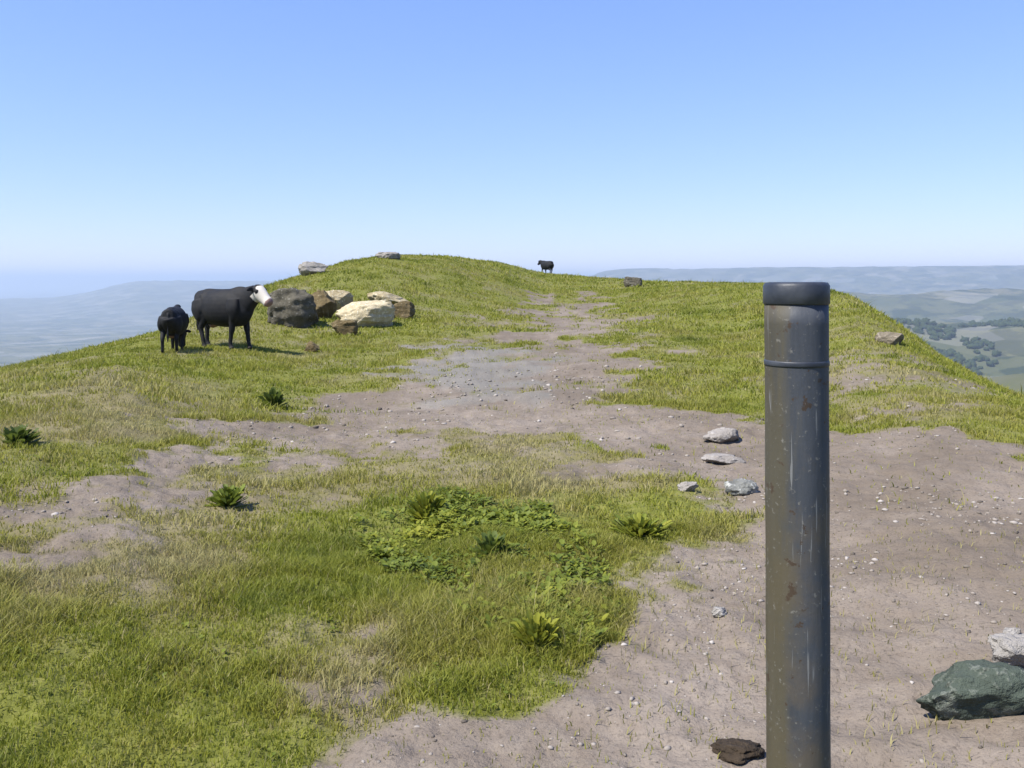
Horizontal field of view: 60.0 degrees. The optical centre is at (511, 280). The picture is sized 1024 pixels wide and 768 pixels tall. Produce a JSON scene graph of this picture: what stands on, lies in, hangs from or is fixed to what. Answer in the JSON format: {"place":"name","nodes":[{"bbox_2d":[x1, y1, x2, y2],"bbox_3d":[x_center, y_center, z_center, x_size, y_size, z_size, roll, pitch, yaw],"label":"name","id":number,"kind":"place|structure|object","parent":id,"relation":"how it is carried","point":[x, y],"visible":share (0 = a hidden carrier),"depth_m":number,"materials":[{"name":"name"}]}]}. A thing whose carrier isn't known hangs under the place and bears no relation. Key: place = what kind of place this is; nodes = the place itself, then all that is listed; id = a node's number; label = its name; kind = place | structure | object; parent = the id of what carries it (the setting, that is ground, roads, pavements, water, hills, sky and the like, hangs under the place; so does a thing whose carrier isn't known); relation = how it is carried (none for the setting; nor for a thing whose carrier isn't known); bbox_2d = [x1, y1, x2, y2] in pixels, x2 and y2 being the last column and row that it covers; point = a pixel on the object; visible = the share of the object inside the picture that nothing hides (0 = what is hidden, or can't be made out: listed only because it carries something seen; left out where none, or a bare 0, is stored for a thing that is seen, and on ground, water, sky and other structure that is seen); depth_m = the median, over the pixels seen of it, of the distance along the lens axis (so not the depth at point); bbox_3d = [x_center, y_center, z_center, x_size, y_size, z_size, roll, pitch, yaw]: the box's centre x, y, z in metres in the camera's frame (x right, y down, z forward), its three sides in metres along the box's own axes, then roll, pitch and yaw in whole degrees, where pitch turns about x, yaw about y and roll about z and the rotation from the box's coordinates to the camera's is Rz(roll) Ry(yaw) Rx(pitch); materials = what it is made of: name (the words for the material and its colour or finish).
{"place":"outdoors","nodes":[
{"label":"outdoors","id":0,"kind":"place"},
{"bbox_2d":[0,255,1023,767],"bbox_3d":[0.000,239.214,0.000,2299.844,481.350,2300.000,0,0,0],"label":"ground","id":1,"kind":"structure","parent":0,"point":[918,655],"depth_m":5.45,"materials":[{"name":"brown soil"}]},
{"bbox_2d":[1,424,42,446],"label":"weed plant","id":2,"kind":"object","parent":1,"relation":"on","point":[18,431],"visible":0.86,"depth_m":7.88,"materials":[{"name":"green plant"}]},
{"bbox_2d":[157,304,190,353],"bbox_3d":[-7.287,1.037,19.183,0.530,1.050,1.706,0,0,-10],"label":"cow","id":3,"kind":"object","parent":1,"relation":"on","point":[172,323],"visible":0.99,"depth_m":18.59},
{"bbox_2d":[204,484,248,507],"bbox_3d":[-2.084,1.584,6.525,0.316,0.177,0.328,0,0,0],"label":"weed plant","id":4,"kind":"object","parent":1,"relation":"on","point":[227,496],"visible":0.94,"depth_m":6.47,"materials":[{"name":"green plant"}]},
{"bbox_2d":[191,284,272,349],"bbox_3d":[-6.422,0.817,20.299,2.508,1.484,0.724,0,0,30],"label":"cow","id":5,"kind":"object","parent":1,"relation":"on","point":[232,308],"visible":1,"depth_m":20.05},
{"bbox_2d":[258,387,286,407],"bbox_3d":[-3.350,1.645,12.476,0.421,0.311,0.372,0,0,0],"label":"weed plant","id":6,"kind":"object","parent":1,"relation":"on","point":[274,396],"visible":0.9,"depth_m":12.40,"materials":[{"name":"green plant"}]},
{"bbox_2d":[267,287,318,327],"bbox_3d":[-6.434,0.882,26.017,1.558,1.398,1.398,0,0,3],"label":"boulder","id":7,"kind":"object","parent":1,"relation":"on","point":[291,307],"visible":0.81,"depth_m":25.50,"materials":[{"name":"grey stone"}]},
{"bbox_2d":[304,341,319,352],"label":"stone","id":8,"kind":"object","parent":1,"relation":"on","point":[311,346],"visible":0.84,"depth_m":20.79,"materials":[{"name":"brown stone"}]},
{"bbox_2d":[298,261,327,275],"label":"boulder","id":9,"kind":"object","parent":1,"relation":"on","point":[307,268],"visible":0.87,"depth_m":37.14,"materials":[{"name":"grey stone"}]},
{"bbox_2d":[311,290,336,318],"bbox_3d":[-5.910,0.838,27.447,0.983,1.149,0.817,0,0,6],"label":"boulder","id":10,"kind":"object","parent":1,"relation":"on","point":[325,303],"visible":0.59,"depth_m":27.27,"materials":[{"name":"brown stone"}]},
{"bbox_2d":[326,290,353,309],"bbox_3d":[-5.749,0.710,29.091,1.037,0.850,0.805,0,0,2],"label":"boulder","id":11,"kind":"object","parent":1,"relation":"on","point":[342,298],"visible":0.54,"depth_m":28.92,"materials":[{"name":"beige stone"}]},
{"bbox_2d":[331,320,357,335],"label":"boulder","id":12,"kind":"object","parent":1,"relation":"on","point":[343,327],"visible":0.87,"depth_m":23.76,"materials":[{"name":"brown stone"}]},
{"bbox_2d":[335,300,394,326],"bbox_3d":[-4.359,1.047,26.312,1.805,0.975,1.383,0,0,-3],"label":"boulder","id":13,"kind":"object","parent":1,"relation":"on","point":[373,313],"visible":0.83,"depth_m":25.88,"materials":[{"name":"beige stone"}]},
{"bbox_2d":[0,391,733,764],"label":"weeds","id":14,"kind":"object","parent":1,"relation":"on","point":[524,515],"visible":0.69,"depth_m":5.31,"materials":[{"name":"green plant"}]},
{"bbox_2d":[367,291,407,304],"bbox_3d":[-4.132,0.644,29.813,1.458,0.631,1.150,0,0,27],"label":"boulder","id":15,"kind":"object","parent":1,"relation":"on","point":[393,299],"visible":0.51,"depth_m":29.48,"materials":[{"name":"beige stone"}]},
{"bbox_2d":[376,252,400,259],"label":"boulder","id":16,"kind":"object","parent":1,"relation":"on","point":[392,255],"visible":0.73,"depth_m":41.57,"materials":[{"name":"grey stone"}]},
{"bbox_2d":[394,301,415,318],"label":"boulder","id":17,"kind":"object","parent":1,"relation":"on","point":[403,309],"visible":0.65,"depth_m":27.86,"materials":[{"name":"brown stone"}]},
{"bbox_2d":[407,489,445,520],"bbox_3d":[-0.593,1.561,6.147,0.260,0.225,0.255,0,0,21],"label":"weed plant","id":18,"kind":"object","parent":1,"relation":"on","point":[425,507],"visible":0.89,"depth_m":6.12,"materials":[{"name":"green plant"}]},
{"bbox_2d":[469,530,514,561],"bbox_3d":[-0.116,1.557,5.207,0.272,0.155,0.288,0,0,24],"label":"weed plant","id":19,"kind":"object","parent":1,"relation":"on","point":[492,539],"visible":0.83,"depth_m":5.19,"materials":[{"name":"green plant"}]},
{"bbox_2d":[0,253,1023,767],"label":"grass","id":20,"kind":"structure","parent":1,"relation":"on","point":[242,589],"depth_m":5.53,"materials":[{"name":"green plant"}]},
{"bbox_2d":[508,610,558,653],"bbox_3d":[0.101,1.562,3.936,0.247,0.174,0.208,0,0,0],"label":"weed plant","id":21,"kind":"object","parent":1,"relation":"on","point":[536,623],"visible":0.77,"depth_m":3.92,"materials":[{"name":"green plant"}]},
{"bbox_2d":[538,260,553,272],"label":"cow","id":22,"kind":"object","parent":1,"relation":"on","point":[547,265],"visible":0.93,"depth_m":71.20},
{"bbox_2d":[623,277,641,286],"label":"boulder","id":23,"kind":"object","parent":1,"relation":"on","point":[632,281],"visible":0.81,"depth_m":48.52,"materials":[{"name":"grey stone"}]},
{"bbox_2d":[607,512,672,542],"bbox_3d":[0.820,1.578,5.654,0.426,0.164,0.421,0,0,0],"label":"weed plant","id":24,"kind":"object","parent":1,"relation":"on","point":[639,523],"visible":0.8,"depth_m":5.65,"materials":[{"name":"green plant"}]},
{"bbox_2d":[677,481,698,491],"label":"stone","id":25,"kind":"object","parent":1,"relation":"on","point":[686,486],"visible":0.98,"depth_m":6.75,"materials":[{"name":"grey stone"}]},
{"bbox_2d":[711,606,726,617],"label":"stone","id":26,"kind":"object","parent":1,"relation":"on","point":[717,611],"visible":0.96,"depth_m":4.30,"materials":[{"name":"grey stone"}]},
{"bbox_2d":[703,427,738,442],"bbox_3d":[2.168,1.593,9.084,0.370,0.185,0.290,0,0,-36],"label":"stone","id":27,"kind":"object","parent":1,"relation":"on","point":[721,435],"visible":0.88,"depth_m":9.00,"materials":[{"name":"grey stone"}]},
{"bbox_2d":[701,453,745,463],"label":"stone","id":28,"kind":"object","parent":1,"relation":"on","point":[721,458],"visible":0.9,"depth_m":7.84,"materials":[{"name":"grey stone"}]},
{"bbox_2d":[710,738,764,764],"bbox_3d":[0.782,1.620,3.050,0.186,0.056,0.133,0,0,0],"label":"rock","id":29,"kind":"object","parent":1,"relation":"on","point":[736,751],"visible":1,"depth_m":3.04,"materials":[{"name":"brown stone"}]},
{"bbox_2d":[724,478,758,495],"bbox_3d":[1.744,1.581,6.745,0.258,0.150,0.198,0,0,5],"label":"stone","id":30,"kind":"object","parent":1,"relation":"on","point":[738,487],"visible":0.9,"depth_m":6.69,"materials":[{"name":"grey stone"}]},
{"bbox_2d":[763,282,830,767],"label":"post","id":31,"kind":"object","parent":1,"relation":"on","point":[797,480],"visible":1,"depth_m":1.39,"materials":[{"name":"metal"}]},
{"bbox_2d":[874,332,903,344],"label":"boulder","id":32,"kind":"object","parent":1,"relation":"on","point":[892,338],"visible":0.72,"depth_m":16.88,"materials":[{"name":"beige stone"}]},
{"bbox_2d":[916,659,1023,720],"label":"boulder","id":33,"kind":"object","parent":1,"relation":"on","point":[972,689],"visible":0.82,"depth_m":3.20,"materials":[{"name":"green stone"}]},
{"bbox_2d":[987,633,1023,667],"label":"stone","id":34,"kind":"object","parent":1,"relation":"on","point":[1008,648],"visible":0.88,"depth_m":3.51,"materials":[{"name":"grey stone"}]},
{"bbox_2d":[1002,627,1020,634],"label":"stone","id":35,"kind":"object","parent":1,"relation":"on","point":[1013,630],"visible":0.47,"depth_m":3.80,"materials":[{"name":"grey stone"}]},
{"bbox_2d":[0,265,1023,358],"bbox_3d":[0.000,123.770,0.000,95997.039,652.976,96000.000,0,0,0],"label":"hills","id":36,"kind":"structure","parent":0,"point":[36,323],"depth_m":10375.30,"materials":[{"name":"blue"}]},
{"bbox_2d":[0,291,1023,393],"bbox_3d":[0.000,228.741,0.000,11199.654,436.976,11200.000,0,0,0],"label":"valley","id":37,"kind":"structure","parent":0,"point":[954,311],"depth_m":4454.41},
{"bbox_2d":[891,317,1023,374],"bbox_3d":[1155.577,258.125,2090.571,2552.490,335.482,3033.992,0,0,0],"label":"woods","id":38,"kind":"object","parent":37,"relation":"on","point":[935,332],"visible":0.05,"depth_m":2442.34,"materials":[{"name":"green plant"}]},
{"bbox_2d":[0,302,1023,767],"bbox_3d":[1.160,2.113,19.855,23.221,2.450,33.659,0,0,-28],"label":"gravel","id":39,"kind":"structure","parent":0,"point":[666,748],"depth_m":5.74,"materials":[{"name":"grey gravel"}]},
{"bbox_2d":[0,0,1023,289],"label":"sky","id":40,"kind":"structure","parent":0,"point":[141,140],"materials":[{"name":"blue"}]}
]}

